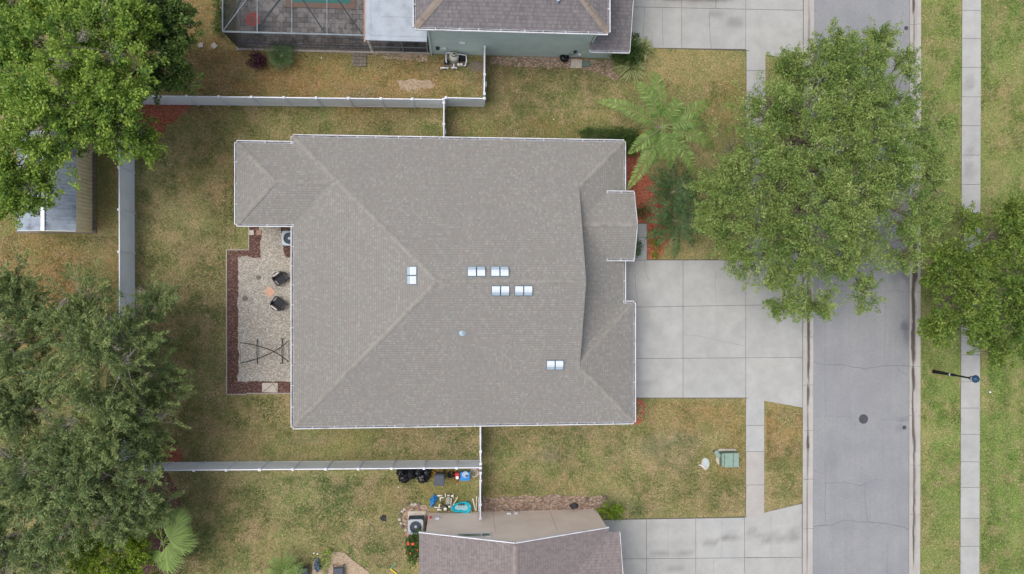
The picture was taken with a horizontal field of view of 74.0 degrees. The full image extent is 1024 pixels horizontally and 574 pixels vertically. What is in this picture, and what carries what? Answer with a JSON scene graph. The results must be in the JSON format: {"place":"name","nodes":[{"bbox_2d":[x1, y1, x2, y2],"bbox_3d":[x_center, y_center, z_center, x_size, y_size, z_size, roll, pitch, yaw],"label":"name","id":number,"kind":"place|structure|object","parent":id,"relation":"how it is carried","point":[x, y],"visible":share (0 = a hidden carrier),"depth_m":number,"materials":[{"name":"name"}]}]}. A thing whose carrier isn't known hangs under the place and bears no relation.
{"place":"outdoors","nodes":[
{"label":"outdoors","id":0,"kind":"place"},
{"bbox_2d":[292,0,349,3],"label":"pool water","id":1,"kind":"structure","parent":0,"point":[331,1],"depth_m":41.76,"materials":[{"name":"teal liquid"}]},
{"bbox_2d":[312,552,369,573],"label":"patio","id":2,"kind":"structure","parent":0,"point":[351,567],"depth_m":41.81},
{"bbox_2d":[314,558,320,571],"bbox_3d":[-11.887,16.968,41.500,0.431,0.401,0.850,0,90,-4],"label":"cloth heap","id":3,"kind":"object","parent":2,"relation":"on","point":[317,566],"visible":0.98,"depth_m":41.42,"materials":[{"name":"blue fabric"}]},
{"bbox_2d":[333,564,344,573],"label":"lounger","id":4,"kind":"object","parent":2,"relation":"on","point":[338,570],"visible":1,"depth_m":41.48,"materials":[{"name":"grey plastic"}]},
{"bbox_2d":[234,134,637,428],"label":"house","id":5,"kind":"structure","parent":0,"point":[438,281],"depth_m":38.59,"materials":[{"name":"grey"}]},
{"bbox_2d":[460,470,469,480],"bbox_3d":[-2.915,11.664,42.132,0.620,0.535,0.587,0,90,-4],"label":"toy table","id":6,"kind":"object","parent":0,"point":[464,475],"visible":1,"depth_m":41.91,"materials":[{"name":"blue plastic"}]},
{"bbox_2d":[0,0,1023,573],"bbox_3d":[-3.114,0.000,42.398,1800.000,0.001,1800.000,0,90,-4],"label":"ground","id":7,"kind":"structure","parent":0,"point":[704,68],"depth_m":42.46,"materials":[{"name":"plant"}]},
{"bbox_2d":[0,248,79,457],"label":"evergreen tree","id":8,"kind":"object","parent":7,"relation":"on","point":[13,403],"visible":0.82,"depth_m":33.61,"materials":[{"name":"green plant"}]},
{"bbox_2d":[16,117,96,233],"bbox_3d":[-27.200,-6.765,40.592,4.569,0.050,7.131,0,90,-4],"label":"shed base","id":9,"kind":"object","parent":7,"relation":"on","point":[94,192],"visible":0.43,"depth_m":40.72,"materials":[{"name":"concrete"}]},
{"bbox_2d":[17,131,92,231],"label":"shed","id":10,"kind":"structure","parent":9,"relation":"on","point":[71,211],"depth_m":38.91,"materials":[{"name":"grey metal"}]},
{"bbox_2d":[0,0,169,228],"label":"oak tree","id":11,"kind":"object","parent":7,"relation":"on","point":[28,96],"visible":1,"depth_m":33.27,"materials":[{"name":"green plant"}]},
{"bbox_2d":[0,406,184,573],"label":"evergreen tree","id":12,"kind":"object","parent":7,"relation":"on","point":[50,496],"visible":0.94,"depth_m":34.22,"materials":[{"name":"green plant"}]},
{"bbox_2d":[4,258,197,485],"bbox_3d":[-20.896,4.305,36.191,7.836,9.952,11.674,0,90,-4],"label":"evergreen tree","id":13,"kind":"object","parent":7,"relation":"on","point":[81,317],"visible":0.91,"depth_m":33.64,"materials":[{"name":"green plant"}]},
{"bbox_2d":[56,519,165,573],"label":"shrub","id":14,"kind":"object","parent":7,"relation":"on","point":[119,563],"visible":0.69,"depth_m":37.76,"materials":[{"name":"green plant"}]},
{"bbox_2d":[117,129,135,465],"bbox_3d":[-22.662,-0.311,39.979,0.145,1.938,21.175,0,90,-4],"label":"fence","id":15,"kind":"object","parent":7,"relation":"on","point":[126,250],"visible":0.41,"depth_m":39.95,"materials":[{"name":"grey plastic"}]},
{"bbox_2d":[128,472,189,573],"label":"mulch bed","id":16,"kind":"object","parent":7,"relation":"on","point":[156,545],"visible":0.25,"depth_m":41.05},
{"bbox_2d":[142,503,198,573],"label":"fan palm","id":17,"kind":"object","parent":16,"relation":"on","point":[179,536],"visible":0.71,"depth_m":38.49,"materials":[{"name":"green plant"}]},
{"bbox_2d":[137,104,191,155],"bbox_3d":[-21.385,-9.379,41.047,4.076,0.030,3.519,0,90,-4],"label":"mulch bed","id":18,"kind":"object","parent":7,"relation":"on","point":[156,111],"visible":0.43,"depth_m":41.05,"materials":[{"name":"brown wood"}]},
{"bbox_2d":[124,0,206,105],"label":"oak tree","id":19,"kind":"object","parent":7,"relation":"on","point":[173,40],"visible":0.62,"depth_m":35.69,"materials":[{"name":"green plant"}]},
{"bbox_2d":[163,447,181,461],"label":"mulch bed","id":20,"kind":"object","parent":7,"relation":"on","point":[176,457],"visible":0.63,"depth_m":41.10,"materials":[{"name":"red wood"}]},
{"bbox_2d":[209,0,226,38],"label":"weeds","id":21,"kind":"object","parent":7,"relation":"on","point":[217,28],"visible":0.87,"depth_m":40.78,"materials":[{"name":"green plant"}]},
{"bbox_2d":[226,250,226,393],"bbox_3d":[-17.341,2.131,41.321,0.070,0.090,8.778,0,90,-4],"label":"garden edging","id":22,"kind":"object","parent":7,"relation":"on","point":[226,321],"visible":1,"depth_m":41.28,"materials":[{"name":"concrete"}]},
{"bbox_2d":[245,48,267,70],"bbox_3d":[-15.375,-13.611,40.946,1.236,1.168,1.308,28,88,-4],"label":"shrub","id":23,"kind":"object","parent":7,"relation":"on","point":[258,61],"visible":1,"depth_m":40.83,"materials":[{"name":"purple plant"}]},
{"bbox_2d":[227,227,290,393],"bbox_3d":[-15.135,1.334,41.506,4.389,0.030,10.436,0,90,-4],"label":"mulch bed","id":24,"kind":"object","parent":7,"relation":"on","point":[234,386],"visible":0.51,"depth_m":41.37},
{"bbox_2d":[247,393,290,393],"bbox_3d":[-14.738,6.492,41.512,2.828,0.090,0.070,1,90,-4],"label":"garden edging","id":25,"kind":"object","parent":24,"relation":"on","point":[268,393],"visible":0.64,"depth_m":41.46,"materials":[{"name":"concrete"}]},
{"bbox_2d":[262,383,277,391],"bbox_3d":[-14.769,6.140,41.489,0.936,0.081,0.596,0,90,-4],"label":"stone slab","id":26,"kind":"object","parent":24,"relation":"on","point":[269,387],"depth_m":41.46,"materials":[{"name":"beige stone"}]},
{"bbox_2d":[282,231,290,245],"bbox_3d":[-13.436,-2.940,41.244,0.890,0.666,0.890,0,90,-4],"label":"air conditioner","id":27,"kind":"object","parent":24,"relation":"on","point":[286,238],"visible":0.64,"depth_m":40.92,"materials":[{"name":"metal"}]},
{"bbox_2d":[237,227,290,381],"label":"gravel","id":28,"kind":"structure","parent":7,"relation":"on","point":[263,322],"depth_m":41.48,"materials":[{"name":"beige gravel"}]},
{"bbox_2d":[240,338,288,363],"bbox_3d":[-14.869,3.916,41.124,2.908,0.760,1.548,0,90,-4],"label":"hammock stand","id":29,"kind":"object","parent":28,"relation":"on","point":[267,354],"visible":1,"depth_m":40.89,"materials":[{"name":"black metal"}]},
{"bbox_2d":[264,286,274,296],"bbox_3d":[-14.787,0.293,41.489,0.500,0.050,0.500,45,87,-3],"label":"paving stone","id":30,"kind":"object","parent":28,"relation":"on","point":[269,291],"visible":1,"depth_m":41.46,"materials":[{"name":"stone"}]},
{"bbox_2d":[270,296,287,310],"bbox_3d":[-14.176,1.063,41.157,0.830,0.830,0.715,38,87,-3],"label":"patio chair","id":31,"kind":"object","parent":28,"relation":"on","point":[278,304],"visible":1,"depth_m":41.12,"materials":[{"name":"wicker"}]},
{"bbox_2d":[272,271,289,285],"bbox_3d":[-14.060,-0.575,41.166,0.830,0.830,0.715,-36,92,-3],"label":"patio chair","id":32,"kind":"object","parent":28,"relation":"on","point":[280,277],"visible":1,"depth_m":41.12,"materials":[{"name":"wicker"}]},
{"bbox_2d":[263,45,295,70],"bbox_3d":[-14.027,-13.951,41.267,1.946,0.880,1.955,0,90,-4],"label":"palm shrub","id":33,"kind":"object","parent":7,"relation":"on","point":[284,50],"visible":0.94,"depth_m":40.94,"materials":[{"name":"green plant"}]},
{"bbox_2d":[265,551,307,573],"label":"palm shrub","id":34,"kind":"object","parent":7,"relation":"on","point":[283,567],"visible":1,"depth_m":40.62,"materials":[{"name":"green plant"}]},
{"bbox_2d":[141,95,444,107],"bbox_3d":[-13.110,-11.097,40.680,18.131,1.938,0.145,0,90,-4],"label":"fence","id":35,"kind":"object","parent":7,"relation":"on","point":[295,101],"visible":0.91,"depth_m":40.65,"materials":[{"name":"grey plastic"}]},
{"bbox_2d":[298,563,309,573],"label":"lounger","id":36,"kind":"object","parent":7,"relation":"on","point":[306,571],"visible":0.62,"depth_m":41.34,"materials":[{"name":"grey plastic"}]},
{"bbox_2d":[127,459,481,471],"bbox_3d":[-12.061,10.696,40.757,20.447,1.938,0.145,1,90,-4],"label":"fence","id":37,"kind":"object","parent":7,"relation":"on","point":[313,465],"visible":0.91,"depth_m":40.74,"materials":[{"name":"grey plastic"}]},
{"bbox_2d":[318,548,334,573],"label":"weeds","id":38,"kind":"object","parent":7,"relation":"on","point":[325,559],"visible":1,"depth_m":41.52,"materials":[{"name":"green plant"}]},
{"bbox_2d":[240,0,427,49],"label":"pool deck","id":39,"kind":"structure","parent":7,"relation":"on","point":[278,19],"depth_m":41.64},
{"bbox_2d":[245,12,260,26],"bbox_3d":[-15.572,-16.048,41.101,0.915,0.737,0.914,0,90,-4],"label":"round table","id":40,"kind":"object","parent":39,"relation":"on","point":[250,19],"visible":0.94,"depth_m":40.74,"materials":[{"name":"stone"}]},
{"bbox_2d":[286,0,355,8],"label":"pool coping","id":41,"kind":"object","parent":39,"relation":"on","point":[352,5],"visible":0.92,"depth_m":41.70,"materials":[{"name":"concrete"}]},
{"bbox_2d":[222,0,429,54],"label":"pool enclosure","id":42,"kind":"object","parent":39,"relation":"on","point":[300,42],"visible":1,"depth_m":40.09,"materials":[{"name":"metal"}]},
{"bbox_2d":[369,41,428,52],"bbox_3d":[-6.785,-14.558,40.778,3.454,2.550,0.060,0,90,-4],"label":"screened porch","id":43,"kind":"object","parent":42,"relation":"attached to","point":[394,46],"visible":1,"depth_m":41.14,"materials":[{"name":"grey metal"}]},
{"bbox_2d":[352,53,365,66],"bbox_3d":[-9.400,-13.998,41.892,0.842,0.064,0.833,0,90,-4],"label":"doorstep","id":44,"kind":"object","parent":7,"relation":"on","point":[355,59],"visible":1,"depth_m":41.87,"materials":[{"name":"concrete"}]},
{"bbox_2d":[351,53,427,61],"bbox_3d":[-7.652,-14.220,42.059,4.818,0.030,0.506,0,90,-4],"label":"soil bed","id":45,"kind":"object","parent":7,"relation":"on","point":[392,56],"visible":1,"depth_m":42.11,"materials":[{"name":"brown soil"}]},
{"bbox_2d":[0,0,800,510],"bbox_3d":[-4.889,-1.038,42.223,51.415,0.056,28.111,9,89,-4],"label":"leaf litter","id":46,"kind":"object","parent":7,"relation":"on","point":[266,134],"visible":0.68,"depth_m":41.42,"materials":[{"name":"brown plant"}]},
{"bbox_2d":[396,469,405,475],"bbox_3d":[-6.811,11.384,41.724,0.610,0.758,0.631,0,90,-4],"label":"rubbish bag","id":47,"kind":"object","parent":7,"relation":"on","point":[400,472],"visible":0.84,"depth_m":41.56,"materials":[{"name":"black plastic"}]},
{"bbox_2d":[398,471,409,482],"bbox_3d":[-6.612,11.688,41.739,0.783,0.758,0.791,0,90,-4],"label":"rubbish bag","id":48,"kind":"object","parent":7,"relation":"on","point":[404,478],"visible":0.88,"depth_m":41.57,"materials":[{"name":"black plastic"}]},
{"bbox_2d":[407,469,415,478],"bbox_3d":[-6.165,11.481,41.731,0.624,0.838,0.655,0,90,-4],"label":"rubbish bag","id":49,"kind":"object","parent":7,"relation":"on","point":[411,474],"visible":0.97,"depth_m":41.57,"materials":[{"name":"black plastic"}]},
{"bbox_2d":[402,527,424,568],"bbox_3d":[-5.892,15.662,41.222,1.444,1.976,2.442,0,90,-4],"label":"hibiscus shrub","id":50,"kind":"object","parent":7,"relation":"on","point":[413,547],"visible":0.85,"depth_m":40.79,"materials":[{"name":"green plant"}]},
{"bbox_2d":[396,79,434,90],"bbox_3d":[-5.943,-12.513,42.185,2.448,0.030,0.798,0,90,-4],"label":"sand patch","id":51,"kind":"object","parent":7,"relation":"on","point":[414,86],"visible":1,"depth_m":42.16,"materials":[{"name":"beige sand"}]},
{"bbox_2d":[402,505,429,536],"bbox_3d":[-5.945,14.504,42.180,1.739,0.030,2.086,0,90,-4],"label":"rock bed","id":52,"kind":"object","parent":7,"relation":"on","point":[416,508],"visible":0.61,"depth_m":42.16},
{"bbox_2d":[408,511,425,529],"bbox_3d":[-5.905,14.563,42.151,1.123,0.060,1.348,0,90,-4],"label":"concrete pad","id":53,"kind":"object","parent":52,"relation":"on","point":[411,513],"visible":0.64,"depth_m":42.12,"materials":[{"name":"concrete"}]},
{"bbox_2d":[408,515,423,534],"bbox_3d":[-5.884,14.596,41.723,0.920,0.816,0.920,0,90,-4],"label":"air conditioner","id":54,"kind":"object","parent":53,"relation":"on","point":[415,522],"visible":0.96,"depth_m":41.38,"materials":[{"name":"metal"}]},
{"bbox_2d":[414,469,423,476],"bbox_3d":[-5.710,11.392,41.785,0.677,0.798,0.666,0,90,-4],"label":"rubbish bag","id":55,"kind":"object","parent":7,"relation":"on","point":[419,472],"visible":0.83,"depth_m":41.61,"materials":[{"name":"black plastic"}]},
{"bbox_2d":[417,473,428,482],"bbox_3d":[-5.460,11.741,41.843,0.843,0.718,0.716,0,90,-4],"label":"rubbish bag","id":56,"kind":"object","parent":7,"relation":"on","point":[423,478],"visible":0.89,"depth_m":41.69,"materials":[{"name":"black plastic"}]},
{"bbox_2d":[424,469,431,477],"bbox_3d":[-5.192,11.462,41.863,0.540,0.718,0.666,0,90,-4],"label":"rubbish bag","id":57,"kind":"object","parent":7,"relation":"on","point":[427,472],"visible":0.86,"depth_m":41.73,"materials":[{"name":"black plastic"}]},
{"bbox_2d":[429,494,437,507],"bbox_3d":[-4.933,13.276,42.030,0.436,0.443,0.781,39,87,-3],"label":"tarp","id":58,"kind":"object","parent":7,"relation":"on","point":[433,499],"visible":1,"depth_m":42.01,"materials":[{"name":"blue plastic"}]},
{"bbox_2d":[434,469,444,485],"bbox_3d":[-4.462,11.706,41.775,0.620,1.019,0.759,0,90,-4],"label":"wheelie bin","id":59,"kind":"object","parent":7,"relation":"on","point":[438,478],"visible":1,"depth_m":41.27,"materials":[{"name":"grey plastic"}]},
{"bbox_2d":[434,494,453,510],"bbox_3d":[-4.222,13.305,41.985,1.218,0.532,1.175,0,90,-4],"label":"pipe frame","id":60,"kind":"object","parent":7,"relation":"on","point":[445,508],"visible":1,"depth_m":42.04,"materials":[{"name":"white plastic"}]},
{"bbox_2d":[443,101,445,136],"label":"fence","id":61,"kind":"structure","parent":7,"relation":"on","point":[444,129],"depth_m":40.48,"materials":[{"name":"grey plastic"}]},
{"bbox_2d":[440,51,466,69],"bbox_3d":[-3.590,-13.986,41.910,1.658,0.880,1.027,0,90,-4],"label":"pool equipment","id":62,"kind":"object","parent":7,"relation":"on","point":[453,58],"visible":1,"depth_m":41.99,"materials":[{"name":"white metal"}]},
{"bbox_2d":[451,501,471,512],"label":"paddling pool","id":63,"kind":"structure","parent":7,"relation":"on","point":[463,507],"depth_m":42.28,"materials":[{"name":"teal plastic"}]},
{"bbox_2d":[445,96,485,106],"bbox_3d":[-2.856,-11.279,41.433,2.444,1.938,0.145,0,90,-4],"label":"fence","id":64,"kind":"object","parent":7,"relation":"on","point":[467,102],"visible":1,"depth_m":41.28,"materials":[{"name":"grey plastic"}]},
{"bbox_2d":[468,61,482,70],"bbox_3d":[-2.275,-13.796,42.446,0.952,0.030,0.639,0,90,-4],"label":"slate patch","id":65,"kind":"object","parent":7,"relation":"on","point":[472,65],"visible":1,"depth_m":42.44,"materials":[{"name":"stone"}]},
{"bbox_2d":[479,469,481,519],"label":"fence","id":66,"kind":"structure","parent":7,"relation":"on","point":[480,481],"depth_m":40.64,"materials":[{"name":"grey plastic"}]},
{"bbox_2d":[479,427,481,464],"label":"fence","id":67,"kind":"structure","parent":7,"relation":"on","point":[480,452],"depth_m":40.64,"materials":[{"name":"grey plastic"}]},
{"bbox_2d":[483,45,486,96],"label":"fence","id":68,"kind":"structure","parent":7,"relation":"on","point":[484,83],"depth_m":40.65,"materials":[{"name":"grey plastic"}]},
{"bbox_2d":[364,0,633,57],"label":"house","id":69,"kind":"structure","parent":7,"relation":"on","point":[576,28],"depth_m":39.15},
{"bbox_2d":[481,494,607,511],"bbox_3d":[2.077,13.648,42.768,8.031,0.030,1.260,0,90,-4],"label":"rock bed","id":70,"kind":"object","parent":7,"relation":"on","point":[534,503],"visible":0.73,"depth_m":42.73,"materials":[{"name":"beige gravel"}]},
{"bbox_2d":[490,56,619,80],"bbox_3d":[2.765,-14.146,42.822,8.350,0.030,1.347,6,90,-4],"label":"soil bed","id":71,"kind":"object","parent":7,"relation":"on","point":[524,60],"visible":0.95,"depth_m":42.78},
{"bbox_2d":[560,55,568,61],"bbox_3d":[3.287,-14.386,42.605,0.600,0.500,0.600,0,90,-4],"label":"plant pot","id":72,"kind":"object","parent":71,"relation":"on","point":[564,58],"visible":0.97,"depth_m":42.39,"materials":[{"name":"black plastic"}]},
{"bbox_2d":[571,59,581,67],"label":"stone slab","id":73,"kind":"structure","parent":71,"relation":"on","point":[574,62],"depth_m":42.88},
{"bbox_2d":[582,61,589,66],"bbox_3d":[4.657,-14.076,42.886,0.480,0.140,0.340,0,90,-4],"label":"utility box","id":74,"kind":"object","parent":71,"relation":"on","point":[585,63],"visible":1,"depth_m":42.82,"materials":[{"name":"green plastic"}]},
{"bbox_2d":[575,124,642,157],"bbox_3d":[6.037,-9.108,42.243,4.308,1.691,2.078,0,90,-4],"label":"hedge","id":75,"kind":"object","parent":7,"relation":"on","point":[626,136],"visible":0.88,"depth_m":42.12,"materials":[{"name":"green plant"}]},
{"bbox_2d":[595,500,625,520],"bbox_3d":[6.176,14.040,42.486,2.128,1.390,1.359,12,89,-4],"label":"shrub","id":76,"kind":"object","parent":7,"relation":"on","point":[618,511],"visible":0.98,"depth_m":42.48,"materials":[{"name":"green plant"}]},
{"bbox_2d":[611,58,627,74],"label":"grass plant","id":77,"kind":"object","parent":7,"relation":"on","point":[616,68],"depth_m":42.81,"materials":[{"name":"green plant"}]},
{"bbox_2d":[608,31,644,66],"bbox_3d":[7.142,-14.716,41.832,2.455,2.662,2.251,0,90,-4],"label":"shrub","id":78,"kind":"object","parent":7,"relation":"on","point":[635,49],"visible":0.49,"depth_m":41.86,"materials":[{"name":"green plant"}]},
{"bbox_2d":[614,55,646,82],"bbox_3d":[7.515,-13.858,42.916,2.387,0.499,2.550,0,90,-4],"label":"grass plant","id":79,"kind":"object","parent":7,"relation":"on","point":[633,69],"depth_m":42.78,"materials":[{"name":"green plant"}]},
{"bbox_2d":[630,399,644,424],"bbox_3d":[7.930,7.933,43.200,1.022,0.030,1.645,0,90,-4],"label":"mulch bed","id":80,"kind":"object","parent":7,"relation":"on","point":[640,402],"visible":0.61,"depth_m":43.20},
{"bbox_2d":[636,402,647,420],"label":"shrub","id":81,"kind":"object","parent":80,"relation":"on","point":[638,410],"visible":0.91,"depth_m":43.05,"materials":[{"name":"green plant"}]},
{"bbox_2d":[636,35,655,64],"bbox_3d":[8.173,-15.018,42.914,2.096,0.600,1.991,0,90,-4],"label":"grass plant","id":82,"kind":"object","parent":7,"relation":"on","point":[644,45],"depth_m":42.77,"materials":[{"name":"green plant"}]},
{"bbox_2d":[626,145,676,258],"bbox_3d":[8.514,-5.684,43.243,3.123,0.030,7.780,-25,92,-4],"label":"mulch bed","id":83,"kind":"object","parent":7,"relation":"on","point":[643,195],"visible":0.47,"depth_m":43.23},
{"bbox_2d":[636,204,650,218],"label":"shrub","id":84,"kind":"object","parent":83,"relation":"on","point":[642,209],"visible":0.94,"depth_m":42.90,"materials":[{"name":"green plant"}]},
{"bbox_2d":[648,239,662,251],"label":"shrub","id":85,"kind":"object","parent":83,"relation":"on","point":[658,246],"visible":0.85,"depth_m":43.07,"materials":[{"name":"green plant"}]},
{"bbox_2d":[643,159,700,220],"bbox_3d":[9.959,-5.994,42.565,3.811,1.807,3.964,0,90,-4],"label":"sago palm","id":86,"kind":"object","parent":83,"relation":"on","point":[667,193],"visible":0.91,"depth_m":41.82,"materials":[{"name":"green plant"}]},
{"bbox_2d":[643,187,708,259],"bbox_3d":[10.185,-4.318,42.631,4.183,1.711,4.485,36,88,-3],"label":"sago palm","id":87,"kind":"object","parent":83,"relation":"on","point":[670,219],"visible":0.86,"depth_m":41.94,"materials":[{"name":"green plant"}]},
{"bbox_2d":[596,70,714,189],"bbox_3d":[8.700,-9.296,40.669,6.392,5.374,6.813,-21,91,-4],"label":"palm tree","id":88,"kind":"object","parent":7,"relation":"on","point":[648,138],"visible":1,"depth_m":38.65,"materials":[{"name":"green plant"}]},
{"bbox_2d":[699,458,709,469],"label":"ground cover","id":89,"kind":"object","parent":7,"relation":"on","point":[705,463],"visible":1,"depth_m":43.44,"materials":[{"name":"stone"}]},
{"bbox_2d":[716,449,738,467],"bbox_3d":[13.733,10.897,43.242,1.295,0.760,1.078,0,90,-4],"label":"transformer box","id":90,"kind":"object","parent":7,"relation":"on","point":[729,458],"visible":1,"depth_m":42.90,"materials":[{"name":"metal"}]},
{"bbox_2d":[802,0,813,573],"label":"kerb","id":91,"kind":"structure","parent":7,"relation":"on","point":[807,559],"depth_m":44.01,"materials":[{"name":"concrete"}]},
{"bbox_2d":[682,16,963,324],"bbox_3d":[17.734,-6.731,39.156,16.190,9.696,17.833,0,90,-4],"label":"street tree","id":92,"kind":"object","parent":7,"relation":"on","point":[792,168],"visible":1,"depth_m":37.19,"materials":[{"name":"green plant"}]},
{"bbox_2d":[909,0,920,573],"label":"kerb","id":93,"kind":"structure","parent":7,"relation":"on","point":[914,381],"depth_m":44.51,"materials":[{"name":"concrete"}]},
{"bbox_2d":[932,370,979,382],"bbox_3d":[27.850,5.550,42.684,0.480,3.940,0.480,0,90,-4],"label":"street lamp","id":94,"kind":"object","parent":7,"relation":"on","point":[975,378],"visible":1,"depth_m":42.40,"materials":[{"name":"black metal"}]},
{"bbox_2d":[914,191,1023,372],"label":"tree","id":95,"kind":"object","parent":7,"relation":"on","point":[967,282],"visible":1,"depth_m":39.25,"materials":[{"name":"green plant"}]},
{"bbox_2d":[419,509,622,573],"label":"house","id":96,"kind":"structure","parent":0,"point":[582,541],"depth_m":38.45,"materials":[{"name":"beige"}]},
{"bbox_2d":[458,532,490,536],"bbox_3d":[-2.137,14.031,38.437,1.870,0.580,0.070,0,90,-4],"label":"window","id":97,"kind":"structure","parent":96,"relation":"in","point":[482,534],"depth_m":38.52,"materials":[{"name":"white glass"}]},
{"bbox_2d":[634,224,646,259],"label":"path","id":98,"kind":"structure","parent":0,"point":[642,230],"depth_m":43.19,"materials":[{"name":"concrete"}]},
{"bbox_2d":[602,503,802,573],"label":"driveway","id":99,"kind":"structure","parent":0,"point":[702,546],"depth_m":43.54,"materials":[{"name":"concrete"}]},
{"bbox_2d":[626,251,802,407],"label":"driveway","id":100,"kind":"structure","parent":0,"point":[706,342],"depth_m":43.51,"materials":[{"name":"concrete"}]},
{"bbox_2d":[632,0,803,57],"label":"driveway","id":101,"kind":"structure","parent":0,"point":[773,26],"depth_m":43.57,"materials":[{"name":"concrete"}]},
{"bbox_2d":[746,51,764,516],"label":"pavement","id":102,"kind":"structure","parent":0,"point":[755,60],"depth_m":43.73,"materials":[{"name":"concrete"}]},
{"bbox_2d":[813,0,909,573],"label":"road","id":103,"kind":"structure","parent":0,"point":[861,484],"depth_m":44.25,"materials":[{"name":"grey asphalt"}]},
{"bbox_2d":[859,414,867,423],"bbox_3d":[22.881,8.592,44.247,0.620,0.046,0.620,0,90,-4],"label":"manhole cover","id":104,"kind":"object","parent":103,"relation":"on","point":[863,418],"visible":1,"depth_m":44.23,"materials":[{"name":"metal"}]},
{"bbox_2d":[960,0,980,573],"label":"pavement","id":105,"kind":"structure","parent":0,"point":[970,363],"depth_m":44.80,"materials":[{"name":"concrete"}]},
{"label":"path bed","id":106,"kind":"structure","parent":0,"visible":0},
{"bbox_2d":[635,234,646,257],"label":"shrub","id":107,"kind":"object","parent":106,"relation":"on","point":[638,250],"visible":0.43,"depth_m":42.31,"materials":[{"name":"green plant"}]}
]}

